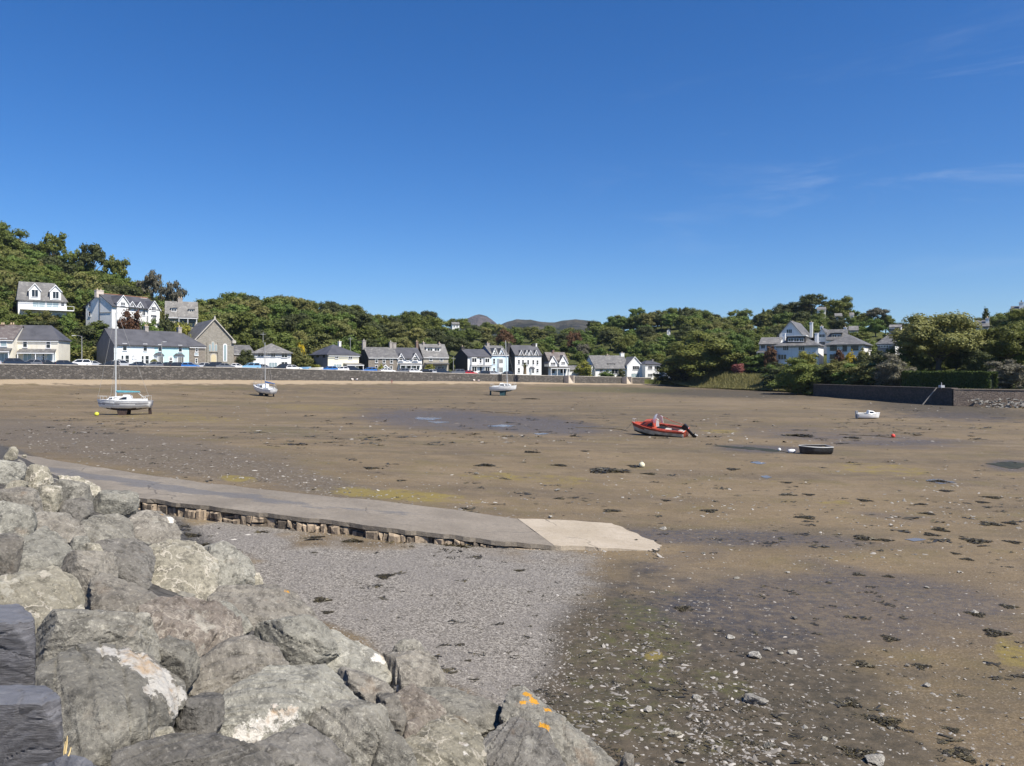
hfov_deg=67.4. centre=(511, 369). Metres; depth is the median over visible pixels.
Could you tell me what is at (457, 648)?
gravel
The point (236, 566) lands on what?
boulder
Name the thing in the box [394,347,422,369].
terraced house
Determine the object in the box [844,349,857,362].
gorse bush
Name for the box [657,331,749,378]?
tree
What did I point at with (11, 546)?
boulder
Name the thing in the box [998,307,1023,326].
tree
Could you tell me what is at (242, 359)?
shrub
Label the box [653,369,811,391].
tall grass
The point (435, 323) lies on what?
tree
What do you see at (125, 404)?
sailing yacht
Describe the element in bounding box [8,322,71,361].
terraced house
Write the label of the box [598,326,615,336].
tree
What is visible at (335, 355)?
house
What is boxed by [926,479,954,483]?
water
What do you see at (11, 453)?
boulder
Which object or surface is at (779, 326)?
tree
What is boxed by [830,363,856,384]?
bush
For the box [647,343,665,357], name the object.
tree
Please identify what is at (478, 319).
mountain
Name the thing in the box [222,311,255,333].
tree
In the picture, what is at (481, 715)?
boulder
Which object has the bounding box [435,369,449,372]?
parked car
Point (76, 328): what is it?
bush
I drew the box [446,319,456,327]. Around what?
tree
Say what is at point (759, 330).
tree
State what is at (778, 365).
bush
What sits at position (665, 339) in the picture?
tree
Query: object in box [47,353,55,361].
window
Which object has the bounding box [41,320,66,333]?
bush
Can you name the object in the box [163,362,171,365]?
parked car
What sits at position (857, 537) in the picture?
seaweed
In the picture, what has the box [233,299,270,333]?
tree
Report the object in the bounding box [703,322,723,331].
tree
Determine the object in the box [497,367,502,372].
bay window
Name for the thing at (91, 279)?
tree
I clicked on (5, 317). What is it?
tree
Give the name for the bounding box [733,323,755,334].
tree
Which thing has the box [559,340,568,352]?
tree
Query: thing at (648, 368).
house
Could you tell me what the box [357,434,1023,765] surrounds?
seaweed scraps
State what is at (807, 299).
pine tree
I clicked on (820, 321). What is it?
tree
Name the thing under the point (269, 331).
tree
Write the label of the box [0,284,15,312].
tree
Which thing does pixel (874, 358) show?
bush
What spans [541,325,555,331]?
tree
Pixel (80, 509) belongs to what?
boulder
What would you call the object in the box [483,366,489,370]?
bay window
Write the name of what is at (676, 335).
bush
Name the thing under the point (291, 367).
parked car
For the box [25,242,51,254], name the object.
tree
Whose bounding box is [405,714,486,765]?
boulder
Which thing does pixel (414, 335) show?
tree
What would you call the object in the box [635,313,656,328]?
tree
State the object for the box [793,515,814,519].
seaweed
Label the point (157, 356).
bay window
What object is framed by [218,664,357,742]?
boulder
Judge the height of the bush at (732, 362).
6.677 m
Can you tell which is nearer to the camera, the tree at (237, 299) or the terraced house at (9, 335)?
the terraced house at (9, 335)
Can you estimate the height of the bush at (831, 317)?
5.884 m
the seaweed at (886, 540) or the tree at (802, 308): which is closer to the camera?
the seaweed at (886, 540)
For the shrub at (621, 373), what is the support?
on the hillside
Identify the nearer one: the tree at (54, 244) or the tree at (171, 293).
the tree at (171, 293)
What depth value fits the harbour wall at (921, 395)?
141.73 m
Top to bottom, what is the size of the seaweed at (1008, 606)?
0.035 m
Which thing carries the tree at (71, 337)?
on the hillside
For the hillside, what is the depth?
281.34 m
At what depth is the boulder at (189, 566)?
15.32 m
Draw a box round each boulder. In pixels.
[0,460,26,484]
[0,486,42,512]
[0,501,37,537]
[0,532,24,575]
[0,565,84,634]
[4,447,18,460]
[4,480,27,488]
[18,526,72,571]
[24,464,53,488]
[35,609,160,668]
[35,641,187,765]
[36,511,86,543]
[37,484,62,511]
[52,479,93,501]
[57,475,100,497]
[58,497,94,521]
[60,550,118,602]
[69,536,90,549]
[75,604,84,608]
[81,513,134,542]
[85,543,103,551]
[86,572,158,612]
[93,490,139,517]
[93,537,155,589]
[110,732,274,765]
[128,510,182,543]
[138,595,243,657]
[149,539,219,600]
[150,726,174,738]
[159,635,200,691]
[173,692,224,734]
[187,634,289,695]
[203,541,255,585]
[207,584,318,630]
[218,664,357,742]
[220,601,252,634]
[253,614,340,664]
[254,723,350,765]
[255,572,262,584]
[308,698,394,765]
[327,629,391,684]
[337,667,394,703]
[371,731,417,765]
[376,692,406,735]
[381,650,447,692]
[392,639,424,651]
[395,682,446,725]
[403,717,423,738]
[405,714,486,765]
[417,686,501,737]
[483,716,565,765]
[499,685,617,765]
[619,753,633,765]
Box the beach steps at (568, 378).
[564,375,573,382]
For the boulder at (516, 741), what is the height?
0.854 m
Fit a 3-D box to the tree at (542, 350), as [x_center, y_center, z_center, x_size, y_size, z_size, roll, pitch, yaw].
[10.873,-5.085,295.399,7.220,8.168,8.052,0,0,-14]
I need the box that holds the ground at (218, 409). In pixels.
[0,379,1023,765]
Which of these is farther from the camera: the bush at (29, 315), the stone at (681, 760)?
the bush at (29, 315)
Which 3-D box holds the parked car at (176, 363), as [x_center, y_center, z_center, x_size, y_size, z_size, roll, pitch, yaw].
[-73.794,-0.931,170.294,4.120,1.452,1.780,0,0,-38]
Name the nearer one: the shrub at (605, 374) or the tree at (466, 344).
the shrub at (605, 374)
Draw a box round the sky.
[0,0,1023,332]
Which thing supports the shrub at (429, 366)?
on the hillside
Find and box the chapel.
[188,316,235,364]
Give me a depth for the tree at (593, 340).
354.35 m
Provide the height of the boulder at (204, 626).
1.064 m
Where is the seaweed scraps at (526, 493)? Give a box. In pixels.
[7,429,1021,558]
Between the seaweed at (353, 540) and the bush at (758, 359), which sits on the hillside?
the bush at (758, 359)
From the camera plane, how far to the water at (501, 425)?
74.85 m
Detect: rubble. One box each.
[2,459,195,596]
[968,398,1023,407]
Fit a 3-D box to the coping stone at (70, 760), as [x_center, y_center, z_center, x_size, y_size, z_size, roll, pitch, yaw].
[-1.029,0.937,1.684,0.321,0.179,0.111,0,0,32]
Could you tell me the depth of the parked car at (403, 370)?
204.84 m
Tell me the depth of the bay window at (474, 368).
228.40 m
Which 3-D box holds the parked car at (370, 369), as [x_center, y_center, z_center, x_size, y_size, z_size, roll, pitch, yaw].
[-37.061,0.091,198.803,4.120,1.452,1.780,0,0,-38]
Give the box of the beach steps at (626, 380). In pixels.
[622,377,631,383]
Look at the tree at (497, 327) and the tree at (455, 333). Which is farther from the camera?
the tree at (497, 327)
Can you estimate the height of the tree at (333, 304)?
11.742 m
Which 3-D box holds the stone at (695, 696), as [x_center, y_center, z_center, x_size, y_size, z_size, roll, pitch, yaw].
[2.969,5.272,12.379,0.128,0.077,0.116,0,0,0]
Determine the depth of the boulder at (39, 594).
8.82 m
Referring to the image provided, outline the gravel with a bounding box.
[173,511,606,705]
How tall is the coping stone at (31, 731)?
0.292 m
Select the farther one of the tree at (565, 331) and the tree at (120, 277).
the tree at (565, 331)
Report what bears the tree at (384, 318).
on the hillside
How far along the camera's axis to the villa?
215.25 m
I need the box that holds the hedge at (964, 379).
[901,370,998,388]
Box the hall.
[234,345,252,364]
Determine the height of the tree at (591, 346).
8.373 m
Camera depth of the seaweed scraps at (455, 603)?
16.49 m
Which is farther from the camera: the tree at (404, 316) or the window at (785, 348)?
the tree at (404, 316)
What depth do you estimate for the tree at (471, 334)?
356.12 m
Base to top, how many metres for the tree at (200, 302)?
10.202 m
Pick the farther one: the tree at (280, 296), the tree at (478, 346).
the tree at (280, 296)
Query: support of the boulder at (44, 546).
on the ground at (218, 409)
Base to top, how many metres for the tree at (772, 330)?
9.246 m
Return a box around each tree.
[0,220,30,253]
[0,244,16,257]
[0,254,18,274]
[0,270,47,287]
[0,273,26,301]
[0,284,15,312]
[0,298,11,312]
[0,301,14,313]
[0,308,19,324]
[2,249,30,259]
[4,263,35,273]
[6,254,42,266]
[21,249,48,259]
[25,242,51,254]
[25,265,60,281]
[38,231,66,256]
[38,255,63,267]
[38,276,55,283]
[43,263,63,271]
[50,275,84,293]
[53,270,72,282]
[54,255,68,270]
[60,249,80,264]
[60,263,77,275]
[60,289,84,316]
[64,289,92,320]
[64,326,98,350]
[64,332,83,344]
[65,279,95,314]
[69,263,97,273]
[70,272,100,288]
[70,340,82,361]
[70,342,96,360]
[71,270,90,278]
[71,288,109,310]
[76,242,107,269]
[84,332,100,347]
[89,270,111,275]
[91,273,117,283]
[95,282,117,288]
[96,273,126,285]
[102,254,130,277]
[102,282,133,295]
[103,272,130,281]
[116,284,144,296]
[125,281,153,295]
[136,269,163,300]
[156,280,188,301]
[156,299,164,307]
[159,307,164,318]
[193,298,210,305]
[197,314,219,322]
[198,303,214,316]
[202,298,226,311]
[202,307,238,335]
[209,310,238,333]
[216,297,260,311]
[219,291,251,301]
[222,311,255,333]
[226,303,257,322]
[232,331,263,350]
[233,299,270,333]
[239,328,272,350]
[242,294,259,300]
[248,317,277,333]
[255,342,292,356]
[257,296,291,315]
[263,329,281,342]
[267,303,292,320]
[268,317,292,333]
[270,332,304,351]
[272,294,289,298]
[279,312,309,334]
[280,306,309,318]
[286,296,306,302]
[291,298,318,313]
[292,318,324,337]
[293,330,309,353]
[295,309,321,319]
[304,332,331,352]
[305,299,318,310]
[307,344,342,355]
[314,312,342,335]
[318,300,342,310]
[318,306,336,312]
[319,309,339,315]
[324,317,356,339]
[332,335,361,353]
[337,307,357,316]
[337,311,356,330]
[341,304,363,311]
[345,310,377,329]
[353,325,383,341]
[355,337,382,350]
[361,323,389,336]
[372,336,398,346]
[375,314,392,326]
[383,321,406,337]
[388,316,404,330]
[388,336,412,345]
[396,339,414,347]
[399,327,430,344]
[400,311,417,324]
[404,317,429,332]
[414,337,436,347]
[420,310,441,319]
[421,315,436,324]
[423,317,449,331]
[423,328,446,342]
[436,334,459,355]
[444,330,466,339]
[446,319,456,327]
[448,356,454,370]
[449,337,474,351]
[456,318,470,329]
[460,328,480,342]
[466,325,484,339]
[473,342,482,348]
[478,327,492,337]
[478,334,496,345]
[480,322,494,330]
[490,324,506,334]
[494,328,515,345]
[496,328,513,333]
[498,341,512,349]
[510,327,523,335]
[512,333,524,344]
[521,326,538,337]
[522,363,526,373]
[528,329,546,343]
[531,336,558,351]
[532,341,551,351]
[538,346,547,357]
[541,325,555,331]
[545,330,556,335]
[553,333,567,345]
[557,329,574,335]
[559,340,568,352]
[566,331,582,354]
[568,340,584,353]
[572,351,586,362]
[576,330,592,341]
[576,343,589,356]
[580,336,596,344]
[581,341,594,353]
[584,322,605,335]
[585,348,608,357]
[586,320,601,326]
[593,325,604,342]
[595,345,611,353]
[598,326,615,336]
[599,329,617,349]
[602,331,622,349]
[603,316,615,326]
[608,326,623,332]
[610,316,635,334]
[612,337,634,352]
[621,333,637,344]
[622,329,639,341]
[624,314,641,333]
[625,340,647,356]
[628,307,645,316]
[629,353,641,357]
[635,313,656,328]
[635,325,657,339]
[637,356,646,361]
[640,341,662,354]
[642,336,656,346]
[645,353,666,364]
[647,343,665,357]
[649,310,664,326]
[652,313,667,330]
[657,333,678,351]
[660,313,678,329]
[661,307,677,314]
[672,315,687,329]
[677,324,702,340]
[679,317,708,330]
[680,309,697,316]
[680,330,695,341]
[683,314,704,320]
[685,330,705,343]
[692,311,712,320]
[696,324,707,329]
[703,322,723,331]
[703,328,721,333]
[704,315,719,321]
[707,331,731,339]
[709,328,737,334]
[710,316,734,326]
[721,323,736,334]
[721,333,754,362]
[727,308,753,316]
[727,316,753,329]
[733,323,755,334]
[738,329,758,338]
[749,336,768,354]
[750,334,771,340]
[752,313,764,327]
[754,333,776,337]
[756,325,766,333]
[759,312,773,329]
[762,327,780,334]
[768,302,797,314]
[771,311,797,324]
[771,323,786,329]
[791,310,810,321]
[794,304,814,314]
[796,293,829,314]
[802,319,829,328]
[804,323,820,340]
[810,306,829,314]
[823,295,854,319]
[846,310,859,322]
[854,312,874,324]
[864,307,890,318]
[865,318,885,336]
[879,315,896,332]
[886,309,988,370]
[892,322,909,329]
[942,353,967,370]
[976,322,1023,363]
[982,306,993,328]
[989,315,1005,326]
[994,353,1022,369]
[995,312,1009,317]
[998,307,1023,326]
[1015,343,1023,364]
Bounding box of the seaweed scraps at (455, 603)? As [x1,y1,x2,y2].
[197,530,544,689]
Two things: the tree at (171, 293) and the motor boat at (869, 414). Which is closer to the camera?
the motor boat at (869, 414)
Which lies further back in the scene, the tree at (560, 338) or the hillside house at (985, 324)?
the tree at (560, 338)
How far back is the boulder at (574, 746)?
10.56 m
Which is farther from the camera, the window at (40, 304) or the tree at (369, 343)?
the tree at (369, 343)
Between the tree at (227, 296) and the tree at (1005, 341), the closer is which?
the tree at (1005, 341)
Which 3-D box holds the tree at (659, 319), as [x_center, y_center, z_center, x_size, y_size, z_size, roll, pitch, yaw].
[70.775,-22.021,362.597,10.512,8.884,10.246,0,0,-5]
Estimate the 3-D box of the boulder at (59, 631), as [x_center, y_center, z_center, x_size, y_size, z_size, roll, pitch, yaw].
[-4.137,2.810,7.709,1.203,0.969,0.655,0,0,-31]
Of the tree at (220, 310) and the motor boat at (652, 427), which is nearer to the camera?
the motor boat at (652, 427)
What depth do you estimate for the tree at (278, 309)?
271.68 m
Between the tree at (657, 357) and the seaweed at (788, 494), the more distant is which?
the tree at (657, 357)
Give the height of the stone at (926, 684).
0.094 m
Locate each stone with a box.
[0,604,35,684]
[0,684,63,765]
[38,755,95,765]
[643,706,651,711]
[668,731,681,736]
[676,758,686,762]
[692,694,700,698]
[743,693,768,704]
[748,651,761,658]
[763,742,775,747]
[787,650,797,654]
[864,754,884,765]
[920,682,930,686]
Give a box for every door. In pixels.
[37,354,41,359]
[210,353,216,361]
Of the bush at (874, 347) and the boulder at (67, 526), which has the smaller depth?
the boulder at (67, 526)
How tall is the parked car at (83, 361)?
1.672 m
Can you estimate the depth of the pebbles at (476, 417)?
69.06 m
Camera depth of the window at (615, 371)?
270.57 m
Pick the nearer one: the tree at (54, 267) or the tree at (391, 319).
the tree at (54, 267)
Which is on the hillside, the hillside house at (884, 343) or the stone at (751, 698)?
the hillside house at (884, 343)
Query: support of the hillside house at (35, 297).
on the hillside
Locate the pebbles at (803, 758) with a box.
[492,554,1023,765]
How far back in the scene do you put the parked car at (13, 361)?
150.70 m
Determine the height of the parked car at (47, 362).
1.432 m
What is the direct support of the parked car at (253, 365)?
on the road
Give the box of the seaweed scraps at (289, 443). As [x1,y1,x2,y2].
[6,391,1023,444]
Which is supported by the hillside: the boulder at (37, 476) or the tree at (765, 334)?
the tree at (765, 334)
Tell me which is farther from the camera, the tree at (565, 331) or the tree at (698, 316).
the tree at (565, 331)
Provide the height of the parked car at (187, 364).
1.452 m
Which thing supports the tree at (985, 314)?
on the hillside
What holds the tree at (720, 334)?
on the hillside
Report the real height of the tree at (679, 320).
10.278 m
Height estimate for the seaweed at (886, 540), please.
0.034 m
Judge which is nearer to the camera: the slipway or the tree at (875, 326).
the slipway
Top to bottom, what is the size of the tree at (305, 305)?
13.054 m
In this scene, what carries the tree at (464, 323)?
on the hillside
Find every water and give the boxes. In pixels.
[415,417,440,419]
[488,425,511,426]
[717,445,777,451]
[906,538,926,540]
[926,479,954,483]
[985,461,1023,468]
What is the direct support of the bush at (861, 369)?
on the hillside
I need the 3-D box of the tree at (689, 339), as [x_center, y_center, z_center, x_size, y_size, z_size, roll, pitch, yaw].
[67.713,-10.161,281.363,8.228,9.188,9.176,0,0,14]
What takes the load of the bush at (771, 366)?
on the hillside
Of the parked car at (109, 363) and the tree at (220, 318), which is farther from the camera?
the tree at (220, 318)
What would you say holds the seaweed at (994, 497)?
on the ground at (218, 409)
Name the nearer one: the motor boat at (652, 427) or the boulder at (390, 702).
the boulder at (390, 702)
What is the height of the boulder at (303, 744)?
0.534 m
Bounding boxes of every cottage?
[95,324,155,363]
[148,325,189,362]
[182,333,206,364]
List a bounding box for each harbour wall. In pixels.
[813,384,957,405]
[953,389,1023,406]
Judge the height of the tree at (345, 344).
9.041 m
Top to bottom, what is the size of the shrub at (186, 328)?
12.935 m
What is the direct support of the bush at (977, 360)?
on the hillside
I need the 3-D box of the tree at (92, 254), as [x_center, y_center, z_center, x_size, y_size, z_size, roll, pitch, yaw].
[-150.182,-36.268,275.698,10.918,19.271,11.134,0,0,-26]
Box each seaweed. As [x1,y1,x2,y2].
[184,532,201,537]
[313,596,332,602]
[341,538,363,542]
[374,573,394,578]
[441,543,471,547]
[473,463,494,466]
[590,467,630,473]
[603,509,620,511]
[673,605,691,611]
[700,509,717,512]
[780,493,798,495]
[781,433,812,436]
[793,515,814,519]
[834,745,875,759]
[839,697,862,707]
[852,660,875,667]
[854,535,880,540]
[861,713,903,728]
[879,538,894,541]
[881,634,901,641]
[913,663,931,668]
[916,512,934,514]
[924,532,940,535]
[927,479,949,482]
[931,527,950,531]
[937,746,976,763]
[947,727,959,733]
[958,537,993,543]
[963,611,985,617]
[980,521,1005,525]
[981,496,1003,498]
[983,628,1012,636]
[999,604,1020,608]
[1001,521,1018,524]
[1001,540,1022,543]
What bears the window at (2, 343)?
in the terraced house at (9, 335)
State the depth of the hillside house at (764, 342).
239.51 m
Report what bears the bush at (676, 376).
on the hillside
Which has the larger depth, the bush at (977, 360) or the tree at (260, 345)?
the tree at (260, 345)
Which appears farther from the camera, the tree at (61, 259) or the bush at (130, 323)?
the tree at (61, 259)
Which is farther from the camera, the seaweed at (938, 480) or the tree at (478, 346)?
the tree at (478, 346)
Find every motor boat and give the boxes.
[621,413,696,437]
[855,410,879,418]
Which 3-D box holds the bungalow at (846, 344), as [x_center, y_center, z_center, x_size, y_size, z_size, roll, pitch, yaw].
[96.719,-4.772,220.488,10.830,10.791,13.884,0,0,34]
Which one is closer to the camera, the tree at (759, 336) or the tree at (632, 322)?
the tree at (759, 336)
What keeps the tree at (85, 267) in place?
on the hillside
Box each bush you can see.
[8,304,15,312]
[12,310,40,324]
[18,320,46,324]
[34,310,65,327]
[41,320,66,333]
[55,324,89,333]
[57,312,79,332]
[70,346,96,360]
[86,320,108,329]
[117,308,150,329]
[297,342,305,358]
[444,328,461,334]
[648,333,663,338]
[653,358,692,384]
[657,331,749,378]
[670,332,680,338]
[713,355,742,369]
[736,353,766,371]
[759,362,782,380]
[759,367,784,387]
[761,364,780,383]
[766,357,828,394]
[808,363,842,383]
[809,310,832,328]
[821,358,850,383]
[826,314,842,320]
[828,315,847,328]
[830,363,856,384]
[841,362,879,384]
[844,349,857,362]
[845,316,858,324]
[848,321,868,334]
[851,331,872,340]
[855,350,886,364]
[860,359,912,385]
[864,339,877,355]
[873,352,916,385]
[879,346,932,370]
[927,356,952,370]
[956,349,996,370]
[984,359,1023,388]
[994,319,1009,327]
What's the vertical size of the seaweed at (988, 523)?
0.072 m
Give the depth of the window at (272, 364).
191.54 m
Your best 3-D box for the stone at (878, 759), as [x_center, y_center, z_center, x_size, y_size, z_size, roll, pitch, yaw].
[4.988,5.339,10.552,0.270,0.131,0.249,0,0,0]
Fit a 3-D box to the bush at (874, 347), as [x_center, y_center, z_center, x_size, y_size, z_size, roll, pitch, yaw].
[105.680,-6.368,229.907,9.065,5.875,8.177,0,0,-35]
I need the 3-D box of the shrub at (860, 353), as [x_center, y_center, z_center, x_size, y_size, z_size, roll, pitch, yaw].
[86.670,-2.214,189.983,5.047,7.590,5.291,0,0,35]
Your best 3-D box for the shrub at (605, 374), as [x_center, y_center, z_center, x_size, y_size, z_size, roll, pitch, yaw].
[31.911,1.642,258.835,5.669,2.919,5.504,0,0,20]
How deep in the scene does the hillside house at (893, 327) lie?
237.71 m
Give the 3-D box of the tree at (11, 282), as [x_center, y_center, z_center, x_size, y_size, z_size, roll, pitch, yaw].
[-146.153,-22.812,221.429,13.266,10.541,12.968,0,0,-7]
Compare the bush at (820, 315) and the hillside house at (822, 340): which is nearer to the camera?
the hillside house at (822, 340)
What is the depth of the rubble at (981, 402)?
119.08 m
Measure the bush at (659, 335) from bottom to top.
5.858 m
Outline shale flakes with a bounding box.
[497,606,836,765]
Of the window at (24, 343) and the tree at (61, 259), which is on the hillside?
the tree at (61, 259)
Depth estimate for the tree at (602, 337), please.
334.47 m
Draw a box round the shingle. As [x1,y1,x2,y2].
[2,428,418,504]
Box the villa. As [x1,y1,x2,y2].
[84,288,161,328]
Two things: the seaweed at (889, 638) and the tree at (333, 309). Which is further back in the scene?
the tree at (333, 309)
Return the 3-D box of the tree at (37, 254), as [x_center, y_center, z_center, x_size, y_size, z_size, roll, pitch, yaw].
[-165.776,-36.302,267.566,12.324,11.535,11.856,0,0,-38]
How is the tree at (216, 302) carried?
on the hillside
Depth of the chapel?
193.06 m
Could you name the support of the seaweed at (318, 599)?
on the ground at (218, 409)
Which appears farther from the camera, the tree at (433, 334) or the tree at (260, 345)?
the tree at (433, 334)
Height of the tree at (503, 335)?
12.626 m
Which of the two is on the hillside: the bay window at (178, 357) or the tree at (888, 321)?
the tree at (888, 321)
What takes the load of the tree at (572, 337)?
on the hillside
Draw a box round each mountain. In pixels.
[448,314,496,329]
[492,319,622,334]
[493,328,592,338]
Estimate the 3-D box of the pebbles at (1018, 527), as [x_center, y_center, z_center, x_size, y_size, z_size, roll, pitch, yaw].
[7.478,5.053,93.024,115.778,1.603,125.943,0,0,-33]
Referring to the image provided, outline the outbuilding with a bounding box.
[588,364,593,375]
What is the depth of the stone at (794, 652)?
14.60 m
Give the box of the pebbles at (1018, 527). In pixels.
[15,406,1023,558]
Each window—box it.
[0,338,6,346]
[0,353,7,361]
[22,340,27,347]
[23,354,31,360]
[32,301,45,307]
[46,301,58,307]
[46,342,50,348]
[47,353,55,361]
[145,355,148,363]
[154,353,163,362]
[173,353,184,362]
[211,341,214,350]
[223,344,226,361]
[269,362,276,366]
[470,357,476,365]
[470,366,476,372]
[483,358,489,366]
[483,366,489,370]
[497,359,502,367]
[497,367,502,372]
[529,366,534,374]
[611,369,618,373]
[631,373,638,376]
[778,354,786,359]
[783,346,788,350]
[798,346,804,350]
[830,345,836,350]
[851,345,857,349]
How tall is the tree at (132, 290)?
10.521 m
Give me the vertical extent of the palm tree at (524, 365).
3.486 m
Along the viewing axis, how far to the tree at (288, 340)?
222.63 m
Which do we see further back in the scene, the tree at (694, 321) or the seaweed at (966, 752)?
the tree at (694, 321)
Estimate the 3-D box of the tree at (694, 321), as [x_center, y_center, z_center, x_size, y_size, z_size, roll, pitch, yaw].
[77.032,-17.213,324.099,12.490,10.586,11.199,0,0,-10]
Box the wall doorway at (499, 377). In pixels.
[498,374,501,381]
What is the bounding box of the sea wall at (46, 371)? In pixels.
[0,364,650,383]
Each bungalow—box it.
[568,365,581,375]
[774,333,825,365]
[824,334,872,362]
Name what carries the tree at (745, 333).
on the hillside
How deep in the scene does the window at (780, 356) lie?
225.08 m
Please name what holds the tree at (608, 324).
on the hillside
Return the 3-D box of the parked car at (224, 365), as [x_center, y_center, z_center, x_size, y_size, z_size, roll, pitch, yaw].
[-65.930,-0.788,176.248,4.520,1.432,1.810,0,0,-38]
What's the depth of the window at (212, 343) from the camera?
192.24 m
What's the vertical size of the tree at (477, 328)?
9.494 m
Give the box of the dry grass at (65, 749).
[63,736,70,755]
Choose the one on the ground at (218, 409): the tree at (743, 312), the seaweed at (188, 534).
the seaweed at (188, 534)
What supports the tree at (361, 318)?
on the hillside
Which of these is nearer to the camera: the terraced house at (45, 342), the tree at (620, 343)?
the terraced house at (45, 342)
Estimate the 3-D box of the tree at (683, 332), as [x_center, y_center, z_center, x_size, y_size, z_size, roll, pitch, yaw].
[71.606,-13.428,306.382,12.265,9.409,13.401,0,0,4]
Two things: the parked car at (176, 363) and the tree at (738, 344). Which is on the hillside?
the tree at (738, 344)
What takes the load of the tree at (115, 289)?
on the hillside
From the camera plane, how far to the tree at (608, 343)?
332.56 m
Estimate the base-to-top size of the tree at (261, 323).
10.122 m
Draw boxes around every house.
[0,322,23,363]
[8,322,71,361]
[14,281,73,319]
[165,297,197,327]
[251,343,292,366]
[308,340,363,368]
[359,339,397,370]
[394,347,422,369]
[415,340,449,370]
[451,322,459,328]
[454,345,492,372]
[482,342,508,372]
[506,342,541,374]
[541,350,569,375]
[586,353,640,376]
[641,359,660,378]
[756,337,781,354]
[777,320,812,339]
[814,325,846,353]
[816,307,825,318]
[826,329,847,342]
[848,326,858,332]
[875,328,901,355]
[889,324,902,333]
[975,316,989,330]
[1011,300,1023,310]
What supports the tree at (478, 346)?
on the hillside
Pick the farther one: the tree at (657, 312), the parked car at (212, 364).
the tree at (657, 312)
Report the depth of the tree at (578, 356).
296.21 m
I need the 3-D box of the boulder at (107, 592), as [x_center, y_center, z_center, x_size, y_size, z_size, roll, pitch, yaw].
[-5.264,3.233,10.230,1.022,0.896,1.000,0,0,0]
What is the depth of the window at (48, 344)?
165.36 m
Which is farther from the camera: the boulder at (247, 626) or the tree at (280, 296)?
the tree at (280, 296)
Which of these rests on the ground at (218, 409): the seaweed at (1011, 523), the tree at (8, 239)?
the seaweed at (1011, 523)
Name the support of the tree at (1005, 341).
on the hillside
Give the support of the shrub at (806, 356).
on the hillside
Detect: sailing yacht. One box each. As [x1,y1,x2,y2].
[97,309,153,414]
[253,344,276,396]
[489,340,516,395]
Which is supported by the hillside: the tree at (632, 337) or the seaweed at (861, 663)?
the tree at (632, 337)
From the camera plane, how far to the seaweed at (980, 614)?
17.20 m
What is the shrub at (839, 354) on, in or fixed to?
on the hillside
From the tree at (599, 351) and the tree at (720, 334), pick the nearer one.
the tree at (720, 334)
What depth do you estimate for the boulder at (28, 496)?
15.86 m
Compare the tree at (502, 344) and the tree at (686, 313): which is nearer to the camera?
the tree at (502, 344)
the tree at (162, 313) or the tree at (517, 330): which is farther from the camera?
the tree at (517, 330)
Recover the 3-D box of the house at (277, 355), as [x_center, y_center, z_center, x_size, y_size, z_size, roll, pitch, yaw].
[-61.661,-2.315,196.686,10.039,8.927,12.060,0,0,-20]
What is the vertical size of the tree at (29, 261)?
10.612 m
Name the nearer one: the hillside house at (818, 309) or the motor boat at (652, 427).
the motor boat at (652, 427)
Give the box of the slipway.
[18,454,661,550]
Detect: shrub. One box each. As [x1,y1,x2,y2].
[139,318,162,330]
[157,313,179,330]
[172,322,191,336]
[235,349,255,365]
[290,346,315,366]
[309,364,321,367]
[425,364,434,368]
[574,360,592,375]
[599,370,614,376]
[616,369,625,376]
[731,363,744,372]
[764,345,778,366]
[782,350,820,367]
[830,348,844,362]
[851,347,869,363]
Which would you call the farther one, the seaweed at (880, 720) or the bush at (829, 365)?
the bush at (829, 365)
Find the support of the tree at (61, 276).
on the hillside
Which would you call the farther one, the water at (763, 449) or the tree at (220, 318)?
the tree at (220, 318)
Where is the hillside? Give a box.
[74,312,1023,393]
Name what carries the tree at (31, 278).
on the hillside
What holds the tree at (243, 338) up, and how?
on the hillside
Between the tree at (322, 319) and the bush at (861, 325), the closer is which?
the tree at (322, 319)
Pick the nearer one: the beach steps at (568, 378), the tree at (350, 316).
the beach steps at (568, 378)
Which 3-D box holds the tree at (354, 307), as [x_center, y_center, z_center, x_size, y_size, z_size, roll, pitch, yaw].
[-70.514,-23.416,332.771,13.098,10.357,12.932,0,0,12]
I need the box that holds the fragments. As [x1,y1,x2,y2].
[532,588,843,765]
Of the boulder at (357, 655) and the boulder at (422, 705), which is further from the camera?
the boulder at (357, 655)
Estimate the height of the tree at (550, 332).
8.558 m
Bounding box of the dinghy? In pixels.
[798,444,833,453]
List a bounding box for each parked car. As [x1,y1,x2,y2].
[3,358,30,363]
[25,359,42,363]
[40,360,55,363]
[55,360,77,364]
[72,359,91,364]
[98,361,119,364]
[112,360,131,365]
[129,362,146,365]
[143,362,163,365]
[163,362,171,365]
[170,362,181,365]
[181,362,199,366]
[196,363,208,366]
[203,362,221,366]
[216,363,235,366]
[230,363,241,366]
[242,363,260,367]
[273,364,290,367]
[286,365,301,368]
[323,366,337,369]
[337,366,348,369]
[346,366,360,369]
[361,367,376,370]
[378,368,394,370]
[396,368,408,371]
[409,369,421,371]
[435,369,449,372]
[450,369,464,372]
[477,371,489,373]
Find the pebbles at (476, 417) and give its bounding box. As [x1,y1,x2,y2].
[17,390,1021,444]
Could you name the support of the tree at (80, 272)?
on the hillside
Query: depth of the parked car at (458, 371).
215.29 m
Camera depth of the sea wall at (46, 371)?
176.68 m
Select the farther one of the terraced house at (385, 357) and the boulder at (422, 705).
the terraced house at (385, 357)
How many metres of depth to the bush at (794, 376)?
175.32 m
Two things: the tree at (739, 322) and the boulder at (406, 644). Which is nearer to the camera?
the boulder at (406, 644)

